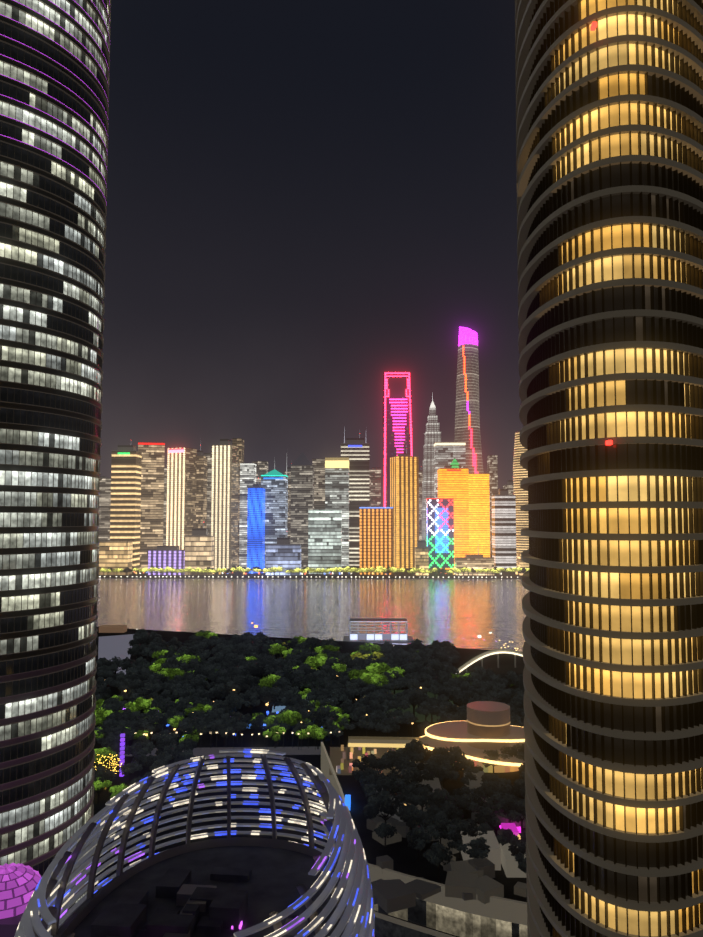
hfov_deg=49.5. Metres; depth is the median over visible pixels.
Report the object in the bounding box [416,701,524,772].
pavilion roof bar
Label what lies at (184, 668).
dark tree
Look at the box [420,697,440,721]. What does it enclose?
dark tree
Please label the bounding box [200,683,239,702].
dark tree
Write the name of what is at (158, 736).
dark tree
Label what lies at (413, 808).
roof tree
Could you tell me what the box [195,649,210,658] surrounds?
dark tree
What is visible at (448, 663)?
dark tree
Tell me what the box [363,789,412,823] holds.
roof tree
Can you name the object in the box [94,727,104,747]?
lit tree
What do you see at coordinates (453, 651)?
dark tree
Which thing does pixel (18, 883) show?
magenta cushion dome
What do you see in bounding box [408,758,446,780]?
roof tree
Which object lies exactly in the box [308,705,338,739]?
dark tree
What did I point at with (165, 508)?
tower
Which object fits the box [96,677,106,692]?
dark tree
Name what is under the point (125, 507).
tower
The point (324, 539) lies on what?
block
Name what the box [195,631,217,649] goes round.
lit tree
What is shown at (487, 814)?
roof tree
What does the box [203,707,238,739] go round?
dark tree
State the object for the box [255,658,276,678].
dark tree
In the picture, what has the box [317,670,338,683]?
dark tree
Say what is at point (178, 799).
dark tree
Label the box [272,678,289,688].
dark tree
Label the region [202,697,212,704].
dark tree
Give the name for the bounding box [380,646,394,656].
dark tree
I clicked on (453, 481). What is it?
gold bank
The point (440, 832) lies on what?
roof tree
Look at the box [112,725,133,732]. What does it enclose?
dark tree
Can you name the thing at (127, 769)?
dark tree
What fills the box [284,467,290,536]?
tower
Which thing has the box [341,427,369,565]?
tower
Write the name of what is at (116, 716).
dark tree
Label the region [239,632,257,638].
dark tree
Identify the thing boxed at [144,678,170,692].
dark tree
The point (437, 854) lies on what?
roof tree
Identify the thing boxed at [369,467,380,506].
tower
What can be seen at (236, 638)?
dark tree
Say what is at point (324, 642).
dark tree
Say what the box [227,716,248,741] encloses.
dark tree
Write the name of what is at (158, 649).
dark tree
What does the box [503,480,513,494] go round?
tower
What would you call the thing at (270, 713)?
dark tree
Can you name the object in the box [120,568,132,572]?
dark tree
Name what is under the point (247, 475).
tower
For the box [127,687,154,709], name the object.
dark tree
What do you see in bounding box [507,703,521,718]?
dark tree
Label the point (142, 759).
dark tree
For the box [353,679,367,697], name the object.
dark tree
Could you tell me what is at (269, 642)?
dark tree
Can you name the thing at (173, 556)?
block
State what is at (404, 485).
tower
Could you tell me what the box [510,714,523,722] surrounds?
dark tree
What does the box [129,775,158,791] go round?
dark tree
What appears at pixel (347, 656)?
dark tree
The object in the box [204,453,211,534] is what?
tower
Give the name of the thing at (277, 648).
lit tree
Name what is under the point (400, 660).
dark tree
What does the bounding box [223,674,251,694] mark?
dark tree
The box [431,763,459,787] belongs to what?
roof tree
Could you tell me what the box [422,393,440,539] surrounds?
jin mao
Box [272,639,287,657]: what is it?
dark tree
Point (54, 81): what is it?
office tower
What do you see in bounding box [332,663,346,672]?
lit tree
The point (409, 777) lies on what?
roof tree
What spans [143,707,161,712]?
lit tree
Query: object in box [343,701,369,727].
dark tree
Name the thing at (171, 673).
lit tree
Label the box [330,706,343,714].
lit tree
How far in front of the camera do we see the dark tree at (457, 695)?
413.86 m
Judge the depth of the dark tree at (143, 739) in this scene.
349.32 m
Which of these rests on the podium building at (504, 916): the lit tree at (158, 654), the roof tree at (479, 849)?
the roof tree at (479, 849)
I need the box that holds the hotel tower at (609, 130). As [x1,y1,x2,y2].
[515,0,702,936]
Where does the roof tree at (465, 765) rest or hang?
on the podium building at (504, 916)
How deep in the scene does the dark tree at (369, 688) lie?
439.62 m
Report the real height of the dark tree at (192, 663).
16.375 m
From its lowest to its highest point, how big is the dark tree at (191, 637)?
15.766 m
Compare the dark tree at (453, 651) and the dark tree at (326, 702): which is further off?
the dark tree at (453, 651)
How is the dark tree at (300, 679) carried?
on the land embankment
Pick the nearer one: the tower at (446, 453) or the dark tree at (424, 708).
the dark tree at (424, 708)
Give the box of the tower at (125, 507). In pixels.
[110,445,141,571]
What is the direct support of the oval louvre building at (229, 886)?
on the ground
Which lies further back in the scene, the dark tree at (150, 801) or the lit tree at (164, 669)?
the lit tree at (164, 669)
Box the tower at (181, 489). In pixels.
[166,447,196,549]
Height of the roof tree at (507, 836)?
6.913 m
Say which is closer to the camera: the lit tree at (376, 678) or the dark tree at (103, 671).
the lit tree at (376, 678)
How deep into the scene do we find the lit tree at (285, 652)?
549.05 m
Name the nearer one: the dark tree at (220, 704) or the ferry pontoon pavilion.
the dark tree at (220, 704)
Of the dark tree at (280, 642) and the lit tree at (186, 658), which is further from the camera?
the dark tree at (280, 642)
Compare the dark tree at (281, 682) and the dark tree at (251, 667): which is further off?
the dark tree at (251, 667)
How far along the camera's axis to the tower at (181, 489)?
1608.90 m
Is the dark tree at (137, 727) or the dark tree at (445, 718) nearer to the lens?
the dark tree at (137, 727)
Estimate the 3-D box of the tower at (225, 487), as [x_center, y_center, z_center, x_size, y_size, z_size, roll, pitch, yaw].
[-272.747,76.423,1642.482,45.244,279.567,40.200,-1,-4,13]
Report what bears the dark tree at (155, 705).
on the land embankment
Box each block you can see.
[99,541,132,574]
[148,534,184,574]
[185,522,213,574]
[265,537,300,574]
[308,510,341,573]
[359,507,392,574]
[415,540,428,574]
[455,549,493,574]
[517,553,528,574]
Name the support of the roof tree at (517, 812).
on the podium building at (504, 916)
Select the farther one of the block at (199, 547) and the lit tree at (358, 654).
the block at (199, 547)
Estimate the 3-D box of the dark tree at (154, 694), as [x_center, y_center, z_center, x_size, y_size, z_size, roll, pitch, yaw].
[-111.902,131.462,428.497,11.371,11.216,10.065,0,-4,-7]
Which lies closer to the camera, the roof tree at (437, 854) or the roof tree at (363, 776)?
the roof tree at (437, 854)
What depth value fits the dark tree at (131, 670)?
489.47 m
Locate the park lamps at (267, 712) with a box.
[103,622,517,749]
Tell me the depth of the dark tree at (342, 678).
477.19 m
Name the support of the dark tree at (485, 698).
on the land embankment
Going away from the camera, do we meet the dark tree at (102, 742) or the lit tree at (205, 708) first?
the dark tree at (102, 742)
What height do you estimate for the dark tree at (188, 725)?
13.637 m
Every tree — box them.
[93,776,111,803]
[94,718,118,735]
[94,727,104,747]
[94,733,124,788]
[94,747,117,766]
[94,764,116,797]
[95,684,110,700]
[95,699,104,716]
[95,709,112,724]
[96,657,110,667]
[96,665,113,677]
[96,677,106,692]
[96,736,109,746]
[98,697,131,712]
[102,656,132,673]
[104,741,125,763]
[105,671,128,694]
[105,711,130,726]
[105,729,134,754]
[108,695,122,700]
[109,783,128,797]
[111,674,127,687]
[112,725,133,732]
[117,691,131,699]
[118,679,132,700]
[119,763,142,782]
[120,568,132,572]
[120,709,140,716]
[121,712,139,726]
[123,679,152,693]
[124,741,154,764]
[125,664,151,675]
[125,697,151,712]
[127,643,144,658]
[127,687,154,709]
[127,725,136,744]
[128,632,160,656]
[128,668,160,681]
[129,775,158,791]
[131,718,149,733]
[131,752,153,776]
[132,656,149,667]
[132,735,149,744]
[133,629,149,637]
[133,730,148,739]
[138,642,164,658]
[138,708,160,717]
[139,772,152,780]
[140,715,167,742]
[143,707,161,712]
[143,790,157,815]
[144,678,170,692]
[147,703,161,711]
[148,637,168,647]
[149,631,161,637]
[149,646,163,657]
[149,658,167,670]
[149,696,169,706]
[149,759,166,770]
[150,655,162,664]
[150,672,171,682]
[150,692,162,698]
[151,751,171,763]
[152,650,167,657]
[152,729,178,740]
[154,708,184,731]
[154,734,178,751]
[155,668,167,675]
[155,745,182,764]
[158,764,192,788]
[159,668,183,692]
[161,656,181,668]
[161,689,176,700]
[161,697,200,716]
[162,645,183,651]
[165,648,195,662]
[165,791,189,814]
[166,666,191,674]
[167,715,184,732]
[168,637,181,646]
[168,675,183,682]
[173,749,197,769]
[176,654,200,663]
[176,738,197,750]
[178,658,201,668]
[178,716,204,735]
[179,734,199,742]
[180,662,189,673]
[181,671,194,680]
[183,636,206,642]
[183,640,207,650]
[184,703,211,714]
[186,664,206,674]
[187,709,207,717]
[189,630,206,639]
[191,654,204,663]
[192,712,229,743]
[194,665,216,690]
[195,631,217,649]
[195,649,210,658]
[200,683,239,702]
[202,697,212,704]
[203,635,224,654]
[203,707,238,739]
[210,699,233,711]
[210,722,234,745]
[216,653,247,662]
[219,634,247,644]
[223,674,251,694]
[224,696,244,712]
[225,696,240,710]
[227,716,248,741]
[234,645,269,658]
[236,711,251,736]
[237,660,273,677]
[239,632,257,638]
[243,695,259,713]
[244,686,264,707]
[246,656,256,660]
[248,632,268,652]
[248,714,265,740]
[250,713,263,731]
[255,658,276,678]
[258,643,271,653]
[258,674,280,687]
[260,686,285,708]
[261,639,278,646]
[262,717,290,741]
[263,715,275,739]
[263,726,285,747]
[267,712,276,734]
[269,643,286,658]
[270,567,277,576]
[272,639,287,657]
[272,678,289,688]
[273,664,295,676]
[275,668,316,688]
[275,710,301,739]
[278,653,303,663]
[278,659,302,666]
[281,705,312,720]
[282,648,300,657]
[285,694,308,706]
[286,703,307,709]
[287,637,302,648]
[291,720,308,727]
[292,650,316,661]
[292,723,305,743]
[293,643,304,649]
[294,636,305,642]
[294,663,315,688]
[295,729,309,746]
[298,689,310,698]
[300,637,321,651]
[300,702,318,712]
[304,653,338,669]
[305,688,330,701]
[306,725,323,745]
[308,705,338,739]
[309,727,326,748]
[313,695,338,704]
[314,645,339,652]
[314,701,329,707]
[317,639,334,646]
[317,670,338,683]
[318,649,331,655]
[319,698,335,706]
[320,658,338,670]
[322,665,338,677]
[324,725,343,744]
[326,651,345,662]
[330,641,341,649]
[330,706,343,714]
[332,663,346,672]
[334,672,349,683]
[334,717,349,737]
[334,718,357,737]
[335,711,348,718]
[339,698,353,712]
[340,657,365,669]
[343,652,352,661]
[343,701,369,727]
[344,665,365,675]
[347,669,373,680]
[349,707,370,730]
[350,652,369,659]
[351,754,384,770]
[351,767,383,796]
[352,659,378,668]
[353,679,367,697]
[354,643,376,653]
[357,714,378,735]
[359,643,380,651]
[359,683,382,696]
[362,774,410,802]
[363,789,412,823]
[365,673,388,685]
[366,655,379,660]
[366,663,382,672]
[367,651,384,659]
[370,656,400,666]
[370,662,401,677]
[373,688,396,713]
[374,718,399,736]
[374,822,396,847]
[376,750,409,771]
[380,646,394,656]
[380,672,396,682]
[381,641,398,650]
[383,678,403,690]
[386,709,414,736]
[387,769,423,805]
[389,656,405,664]
[389,667,404,689]
[390,671,402,693]
[397,741,426,761]
[400,804,417,829]
[401,662,412,669]
[402,665,423,676]
[403,687,427,715]
[403,711,417,734]
[404,781,432,802]
[405,809,428,828]
[406,825,431,861]
[407,639,423,648]
[407,786,432,809]
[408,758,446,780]
[409,682,429,693]
[410,739,429,762]
[415,645,428,651]
[415,702,432,720]
[417,720,432,731]
[419,666,438,692]
[419,804,448,823]
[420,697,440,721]
[421,787,457,810]
[423,842,452,880]
[424,645,443,654]
[425,817,455,843]
[428,640,441,648]
[429,705,456,717]
[429,746,462,761]
[431,701,458,716]
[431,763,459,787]
[435,685,473,704]
[437,715,452,722]
[438,641,456,649]
[438,666,462,675]
[438,681,454,700]
[443,662,457,670]
[444,647,460,657]
[446,817,487,841]
[447,746,466,770]
[447,840,463,858]
[450,758,483,773]
[451,709,466,720]
[455,676,470,685]
[456,681,474,704]
[457,705,466,711]
[460,672,488,686]
[460,772,476,784]
[461,838,489,858]
[464,665,495,680]
[466,695,481,704]
[473,822,495,832]
[474,807,499,827]
[477,695,504,702]
[480,773,511,801]
[481,750,510,773]
[489,688,523,706]
[495,793,516,822]
[496,568,504,576]
[496,828,521,845]
[499,670,522,688]
[500,743,523,759]
[503,799,525,831]
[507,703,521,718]
[508,841,525,862]
[509,693,523,708]
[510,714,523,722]
[510,717,523,726]
[512,778,524,797]
[518,763,524,779]
[518,853,526,872]
[519,708,524,716]
[519,830,525,839]
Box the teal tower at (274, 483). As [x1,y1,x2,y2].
[261,463,287,556]
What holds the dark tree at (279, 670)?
on the land embankment
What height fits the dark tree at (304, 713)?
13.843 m
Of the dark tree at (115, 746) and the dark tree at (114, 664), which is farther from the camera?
the dark tree at (114, 664)
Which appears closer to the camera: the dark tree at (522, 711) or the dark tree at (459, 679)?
the dark tree at (522, 711)
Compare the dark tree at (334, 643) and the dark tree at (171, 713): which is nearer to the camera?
the dark tree at (171, 713)
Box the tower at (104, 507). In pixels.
[98,476,110,553]
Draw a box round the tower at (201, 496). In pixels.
[196,444,206,527]
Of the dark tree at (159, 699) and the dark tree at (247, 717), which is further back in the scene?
the dark tree at (159, 699)
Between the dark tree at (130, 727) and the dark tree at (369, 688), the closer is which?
the dark tree at (130, 727)
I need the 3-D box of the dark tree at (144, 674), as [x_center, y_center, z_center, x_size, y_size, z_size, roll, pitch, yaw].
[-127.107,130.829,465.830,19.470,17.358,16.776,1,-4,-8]
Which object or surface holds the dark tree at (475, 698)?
on the land embankment
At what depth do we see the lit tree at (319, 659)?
505.82 m
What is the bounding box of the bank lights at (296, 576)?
[99,570,517,577]
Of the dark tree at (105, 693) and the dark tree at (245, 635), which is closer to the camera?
the dark tree at (105, 693)
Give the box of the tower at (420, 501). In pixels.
[419,470,422,539]
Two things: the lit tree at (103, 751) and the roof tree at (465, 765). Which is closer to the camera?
the roof tree at (465, 765)
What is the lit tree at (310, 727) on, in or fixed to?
on the land embankment
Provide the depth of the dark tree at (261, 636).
610.27 m
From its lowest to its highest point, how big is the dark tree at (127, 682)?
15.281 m
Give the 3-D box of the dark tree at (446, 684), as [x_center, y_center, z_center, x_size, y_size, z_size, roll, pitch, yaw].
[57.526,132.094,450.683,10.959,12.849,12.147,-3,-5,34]
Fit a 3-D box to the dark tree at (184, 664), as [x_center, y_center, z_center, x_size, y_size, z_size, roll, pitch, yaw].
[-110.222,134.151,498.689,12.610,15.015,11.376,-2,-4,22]
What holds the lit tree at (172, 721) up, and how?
on the land embankment
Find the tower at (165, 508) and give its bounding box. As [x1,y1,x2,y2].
[163,468,166,545]
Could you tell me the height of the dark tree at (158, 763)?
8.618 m
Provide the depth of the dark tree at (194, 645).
578.02 m
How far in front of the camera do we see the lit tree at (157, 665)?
507.52 m
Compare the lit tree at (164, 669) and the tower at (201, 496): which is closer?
the lit tree at (164, 669)
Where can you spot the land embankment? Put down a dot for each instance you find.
(248, 739)
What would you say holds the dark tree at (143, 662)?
on the land embankment
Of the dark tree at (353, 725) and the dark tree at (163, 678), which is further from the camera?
the dark tree at (163, 678)
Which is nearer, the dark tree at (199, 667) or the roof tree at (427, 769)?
the roof tree at (427, 769)
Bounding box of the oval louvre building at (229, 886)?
[14,749,374,936]
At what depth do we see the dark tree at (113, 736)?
350.25 m
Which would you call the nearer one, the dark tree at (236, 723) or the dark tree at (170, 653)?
the dark tree at (236, 723)
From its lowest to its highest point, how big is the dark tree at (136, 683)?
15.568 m
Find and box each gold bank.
[438,458,468,568]
[468,474,489,556]
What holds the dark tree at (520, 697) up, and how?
on the land embankment
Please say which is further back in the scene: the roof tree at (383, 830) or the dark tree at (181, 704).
the dark tree at (181, 704)
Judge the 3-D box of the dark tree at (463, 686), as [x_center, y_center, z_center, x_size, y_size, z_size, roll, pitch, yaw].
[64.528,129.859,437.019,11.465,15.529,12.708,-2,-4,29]
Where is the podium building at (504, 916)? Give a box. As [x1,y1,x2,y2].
[321,742,527,936]
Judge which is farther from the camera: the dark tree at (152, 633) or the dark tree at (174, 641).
the dark tree at (152, 633)
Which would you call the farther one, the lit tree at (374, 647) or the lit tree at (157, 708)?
the lit tree at (374, 647)
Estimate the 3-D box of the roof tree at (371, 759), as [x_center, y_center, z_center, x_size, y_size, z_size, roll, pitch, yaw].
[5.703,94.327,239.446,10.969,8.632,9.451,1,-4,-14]
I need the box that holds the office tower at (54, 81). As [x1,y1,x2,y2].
[0,0,110,921]
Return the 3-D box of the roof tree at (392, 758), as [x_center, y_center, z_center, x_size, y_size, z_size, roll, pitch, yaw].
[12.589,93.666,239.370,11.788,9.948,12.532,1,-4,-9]
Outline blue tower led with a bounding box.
[247,478,264,572]
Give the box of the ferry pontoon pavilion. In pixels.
[343,618,413,641]
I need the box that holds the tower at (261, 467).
[252,461,267,486]
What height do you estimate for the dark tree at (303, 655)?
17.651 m
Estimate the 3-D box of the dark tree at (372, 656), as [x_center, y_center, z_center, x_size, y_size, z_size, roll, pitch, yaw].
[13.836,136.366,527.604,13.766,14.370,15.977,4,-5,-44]
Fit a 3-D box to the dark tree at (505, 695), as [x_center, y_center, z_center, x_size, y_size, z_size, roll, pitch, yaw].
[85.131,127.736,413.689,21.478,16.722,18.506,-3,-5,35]
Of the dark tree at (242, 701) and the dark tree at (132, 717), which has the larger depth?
the dark tree at (242, 701)
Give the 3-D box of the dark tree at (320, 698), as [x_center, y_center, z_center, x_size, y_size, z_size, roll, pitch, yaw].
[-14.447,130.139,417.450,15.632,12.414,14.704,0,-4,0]
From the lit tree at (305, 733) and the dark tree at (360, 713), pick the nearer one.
the lit tree at (305, 733)
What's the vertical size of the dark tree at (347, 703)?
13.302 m
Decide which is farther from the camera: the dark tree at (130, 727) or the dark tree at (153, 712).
the dark tree at (153, 712)
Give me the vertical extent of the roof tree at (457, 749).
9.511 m
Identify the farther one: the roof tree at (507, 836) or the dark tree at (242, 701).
the dark tree at (242, 701)
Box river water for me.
[96,578,528,651]
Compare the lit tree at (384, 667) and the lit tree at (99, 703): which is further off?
the lit tree at (384, 667)
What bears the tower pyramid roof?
on the land embankment
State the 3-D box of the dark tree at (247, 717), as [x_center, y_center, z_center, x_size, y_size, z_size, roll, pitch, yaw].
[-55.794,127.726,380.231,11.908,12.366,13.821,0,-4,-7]
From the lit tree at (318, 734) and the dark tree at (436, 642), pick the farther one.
the dark tree at (436, 642)
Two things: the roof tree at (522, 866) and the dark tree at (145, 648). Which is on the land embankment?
the dark tree at (145, 648)
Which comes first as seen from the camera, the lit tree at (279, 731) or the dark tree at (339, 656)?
the lit tree at (279, 731)
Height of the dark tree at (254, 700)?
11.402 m
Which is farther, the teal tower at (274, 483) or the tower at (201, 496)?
the tower at (201, 496)
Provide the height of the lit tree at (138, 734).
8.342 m
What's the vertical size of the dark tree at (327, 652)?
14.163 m
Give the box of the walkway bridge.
[347,736,437,759]
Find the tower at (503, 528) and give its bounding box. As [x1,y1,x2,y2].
[491,489,516,570]
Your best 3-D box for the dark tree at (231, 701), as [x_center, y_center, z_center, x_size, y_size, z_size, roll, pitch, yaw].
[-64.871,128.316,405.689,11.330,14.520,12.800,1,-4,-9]
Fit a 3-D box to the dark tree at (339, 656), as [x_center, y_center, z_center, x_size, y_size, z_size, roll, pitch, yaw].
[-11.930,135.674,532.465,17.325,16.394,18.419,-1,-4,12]
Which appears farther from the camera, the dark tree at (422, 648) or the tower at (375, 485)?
the tower at (375, 485)
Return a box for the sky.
[100,0,523,488]
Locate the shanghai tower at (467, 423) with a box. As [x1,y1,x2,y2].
[454,326,483,473]
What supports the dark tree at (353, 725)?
on the land embankment
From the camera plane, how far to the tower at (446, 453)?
1901.70 m
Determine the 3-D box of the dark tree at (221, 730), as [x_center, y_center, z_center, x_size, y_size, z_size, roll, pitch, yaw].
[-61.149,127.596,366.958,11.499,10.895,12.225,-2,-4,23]
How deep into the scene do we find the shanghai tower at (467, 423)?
2053.41 m
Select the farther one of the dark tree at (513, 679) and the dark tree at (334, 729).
the dark tree at (513, 679)
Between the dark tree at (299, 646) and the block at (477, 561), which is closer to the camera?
the dark tree at (299, 646)
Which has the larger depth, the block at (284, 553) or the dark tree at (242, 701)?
the block at (284, 553)
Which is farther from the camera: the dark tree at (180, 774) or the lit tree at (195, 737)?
the lit tree at (195, 737)
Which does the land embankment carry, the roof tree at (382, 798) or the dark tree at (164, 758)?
the dark tree at (164, 758)
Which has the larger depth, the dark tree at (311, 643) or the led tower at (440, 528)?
the led tower at (440, 528)
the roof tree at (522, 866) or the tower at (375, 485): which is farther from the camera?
the tower at (375, 485)
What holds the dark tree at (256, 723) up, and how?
on the land embankment
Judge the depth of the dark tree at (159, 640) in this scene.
583.08 m
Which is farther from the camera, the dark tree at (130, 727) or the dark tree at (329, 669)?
the dark tree at (329, 669)
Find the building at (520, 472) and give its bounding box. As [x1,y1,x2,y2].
[513,431,528,565]
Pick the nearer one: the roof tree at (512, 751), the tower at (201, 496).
the roof tree at (512, 751)
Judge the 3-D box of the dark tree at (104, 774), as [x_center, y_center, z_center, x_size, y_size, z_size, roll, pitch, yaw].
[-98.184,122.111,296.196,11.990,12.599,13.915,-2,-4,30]
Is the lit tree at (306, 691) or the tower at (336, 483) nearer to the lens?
the lit tree at (306, 691)
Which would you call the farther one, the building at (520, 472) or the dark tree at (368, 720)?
the building at (520, 472)
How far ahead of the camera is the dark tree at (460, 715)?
384.80 m
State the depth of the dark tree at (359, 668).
481.60 m
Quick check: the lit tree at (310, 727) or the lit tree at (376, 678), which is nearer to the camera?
the lit tree at (310, 727)
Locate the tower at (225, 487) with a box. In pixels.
[211,439,238,569]
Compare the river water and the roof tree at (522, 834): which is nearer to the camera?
the roof tree at (522, 834)
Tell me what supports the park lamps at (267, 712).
on the land embankment
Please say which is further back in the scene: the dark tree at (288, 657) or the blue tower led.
the blue tower led
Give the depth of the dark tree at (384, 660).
508.50 m
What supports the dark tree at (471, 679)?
on the land embankment
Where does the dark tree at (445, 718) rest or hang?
on the land embankment
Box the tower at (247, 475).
[239,463,256,568]
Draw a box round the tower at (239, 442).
[232,438,243,566]
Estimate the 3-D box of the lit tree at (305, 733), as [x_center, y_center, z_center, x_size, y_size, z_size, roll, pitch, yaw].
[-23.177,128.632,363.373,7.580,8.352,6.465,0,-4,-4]
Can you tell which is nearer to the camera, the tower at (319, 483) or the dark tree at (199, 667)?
the dark tree at (199, 667)
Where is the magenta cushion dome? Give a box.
[0,863,40,936]
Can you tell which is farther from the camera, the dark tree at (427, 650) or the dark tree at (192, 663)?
the dark tree at (427, 650)
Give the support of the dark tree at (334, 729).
on the land embankment
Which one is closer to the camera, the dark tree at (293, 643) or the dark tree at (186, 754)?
the dark tree at (186, 754)
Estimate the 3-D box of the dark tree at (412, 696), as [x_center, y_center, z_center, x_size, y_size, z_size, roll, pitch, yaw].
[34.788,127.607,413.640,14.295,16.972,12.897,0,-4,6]
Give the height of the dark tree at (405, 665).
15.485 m
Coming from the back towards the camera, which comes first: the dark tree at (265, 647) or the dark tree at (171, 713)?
the dark tree at (265, 647)
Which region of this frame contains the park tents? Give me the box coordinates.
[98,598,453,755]
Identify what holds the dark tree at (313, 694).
on the land embankment
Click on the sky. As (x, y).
(309, 202)
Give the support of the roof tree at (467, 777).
on the podium building at (504, 916)
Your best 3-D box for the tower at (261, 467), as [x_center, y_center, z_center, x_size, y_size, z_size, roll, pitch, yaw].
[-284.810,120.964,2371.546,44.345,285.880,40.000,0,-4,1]
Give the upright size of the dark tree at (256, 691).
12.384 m
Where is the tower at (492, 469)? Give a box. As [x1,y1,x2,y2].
[487,455,497,553]
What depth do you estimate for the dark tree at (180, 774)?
302.04 m
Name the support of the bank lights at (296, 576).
on the land embankment
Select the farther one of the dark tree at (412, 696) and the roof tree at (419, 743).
the dark tree at (412, 696)
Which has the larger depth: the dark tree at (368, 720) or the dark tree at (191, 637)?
the dark tree at (191, 637)
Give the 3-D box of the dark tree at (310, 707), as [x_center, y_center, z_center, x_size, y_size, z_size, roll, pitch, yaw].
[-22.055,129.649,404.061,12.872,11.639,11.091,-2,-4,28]
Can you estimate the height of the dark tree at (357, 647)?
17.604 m
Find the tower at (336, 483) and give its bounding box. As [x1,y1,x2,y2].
[325,458,348,567]
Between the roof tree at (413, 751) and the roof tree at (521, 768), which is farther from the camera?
the roof tree at (413, 751)
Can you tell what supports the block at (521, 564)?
on the land embankment
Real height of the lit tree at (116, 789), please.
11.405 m
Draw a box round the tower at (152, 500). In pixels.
[138,442,164,568]
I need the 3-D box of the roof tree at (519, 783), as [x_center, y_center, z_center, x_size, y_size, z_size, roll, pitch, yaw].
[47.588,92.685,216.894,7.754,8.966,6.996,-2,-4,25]
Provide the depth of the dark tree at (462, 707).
402.74 m
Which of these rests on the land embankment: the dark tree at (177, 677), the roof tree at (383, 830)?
the dark tree at (177, 677)
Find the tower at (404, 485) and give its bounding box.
[390,450,418,567]
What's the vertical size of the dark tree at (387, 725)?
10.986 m
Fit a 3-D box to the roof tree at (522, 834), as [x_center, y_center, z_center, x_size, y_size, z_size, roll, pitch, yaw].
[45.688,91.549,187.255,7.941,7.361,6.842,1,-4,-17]
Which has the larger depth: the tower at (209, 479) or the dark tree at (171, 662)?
the tower at (209, 479)
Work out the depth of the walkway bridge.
261.63 m
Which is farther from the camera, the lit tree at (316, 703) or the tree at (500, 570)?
the tree at (500, 570)
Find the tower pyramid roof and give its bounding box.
[286,452,313,567]
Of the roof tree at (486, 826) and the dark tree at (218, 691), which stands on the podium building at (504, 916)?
the roof tree at (486, 826)
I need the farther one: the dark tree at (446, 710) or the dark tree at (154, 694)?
the dark tree at (154, 694)
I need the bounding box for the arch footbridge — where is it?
[458,649,522,671]
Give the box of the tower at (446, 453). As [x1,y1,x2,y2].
[434,442,465,497]
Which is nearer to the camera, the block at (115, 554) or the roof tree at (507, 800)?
the roof tree at (507, 800)
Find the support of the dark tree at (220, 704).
on the land embankment
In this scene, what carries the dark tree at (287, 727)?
on the land embankment
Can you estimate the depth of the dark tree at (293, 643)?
587.12 m
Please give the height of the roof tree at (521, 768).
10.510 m
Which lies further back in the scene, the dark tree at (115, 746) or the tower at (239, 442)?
the tower at (239, 442)
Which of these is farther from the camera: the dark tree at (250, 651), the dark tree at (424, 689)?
the dark tree at (250, 651)
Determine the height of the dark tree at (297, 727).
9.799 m
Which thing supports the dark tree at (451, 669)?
on the land embankment
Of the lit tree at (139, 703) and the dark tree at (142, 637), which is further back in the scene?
the dark tree at (142, 637)
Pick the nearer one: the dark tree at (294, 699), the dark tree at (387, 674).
the dark tree at (294, 699)
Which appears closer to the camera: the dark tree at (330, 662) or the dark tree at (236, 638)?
the dark tree at (330, 662)
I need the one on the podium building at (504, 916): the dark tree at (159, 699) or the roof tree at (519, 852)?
the roof tree at (519, 852)
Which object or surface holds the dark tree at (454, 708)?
on the land embankment
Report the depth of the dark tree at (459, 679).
458.42 m
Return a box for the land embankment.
[92,554,524,936]
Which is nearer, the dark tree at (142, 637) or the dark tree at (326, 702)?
the dark tree at (326, 702)
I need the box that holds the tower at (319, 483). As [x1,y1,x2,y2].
[312,459,324,509]
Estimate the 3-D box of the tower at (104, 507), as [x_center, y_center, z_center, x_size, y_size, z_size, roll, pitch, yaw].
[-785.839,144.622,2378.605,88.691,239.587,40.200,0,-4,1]
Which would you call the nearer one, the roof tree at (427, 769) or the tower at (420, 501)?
the roof tree at (427, 769)
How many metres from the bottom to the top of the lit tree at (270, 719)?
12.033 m
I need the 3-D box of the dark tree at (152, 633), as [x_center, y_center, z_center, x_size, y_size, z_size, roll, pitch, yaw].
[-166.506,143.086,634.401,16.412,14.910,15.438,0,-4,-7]
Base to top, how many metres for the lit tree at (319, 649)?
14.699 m
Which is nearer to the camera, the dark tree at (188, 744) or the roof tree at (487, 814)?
the roof tree at (487, 814)
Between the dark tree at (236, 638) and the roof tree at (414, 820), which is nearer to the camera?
the roof tree at (414, 820)
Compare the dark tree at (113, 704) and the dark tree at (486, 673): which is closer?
the dark tree at (113, 704)
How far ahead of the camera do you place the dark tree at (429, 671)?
475.95 m
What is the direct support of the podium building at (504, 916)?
on the land embankment
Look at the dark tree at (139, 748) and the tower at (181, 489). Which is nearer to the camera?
the dark tree at (139, 748)
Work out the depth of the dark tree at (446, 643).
575.98 m
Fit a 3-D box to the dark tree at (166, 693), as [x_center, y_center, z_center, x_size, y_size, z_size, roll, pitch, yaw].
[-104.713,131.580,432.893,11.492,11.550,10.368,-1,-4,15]
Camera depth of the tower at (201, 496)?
1648.04 m
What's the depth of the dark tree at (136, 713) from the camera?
385.89 m
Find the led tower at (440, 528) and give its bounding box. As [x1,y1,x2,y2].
[426,498,453,567]
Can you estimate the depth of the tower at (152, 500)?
1647.73 m
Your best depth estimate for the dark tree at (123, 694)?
435.16 m
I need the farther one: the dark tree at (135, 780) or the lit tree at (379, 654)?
the lit tree at (379, 654)
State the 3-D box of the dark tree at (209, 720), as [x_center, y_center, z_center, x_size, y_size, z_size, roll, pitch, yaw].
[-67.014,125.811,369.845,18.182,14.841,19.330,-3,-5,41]

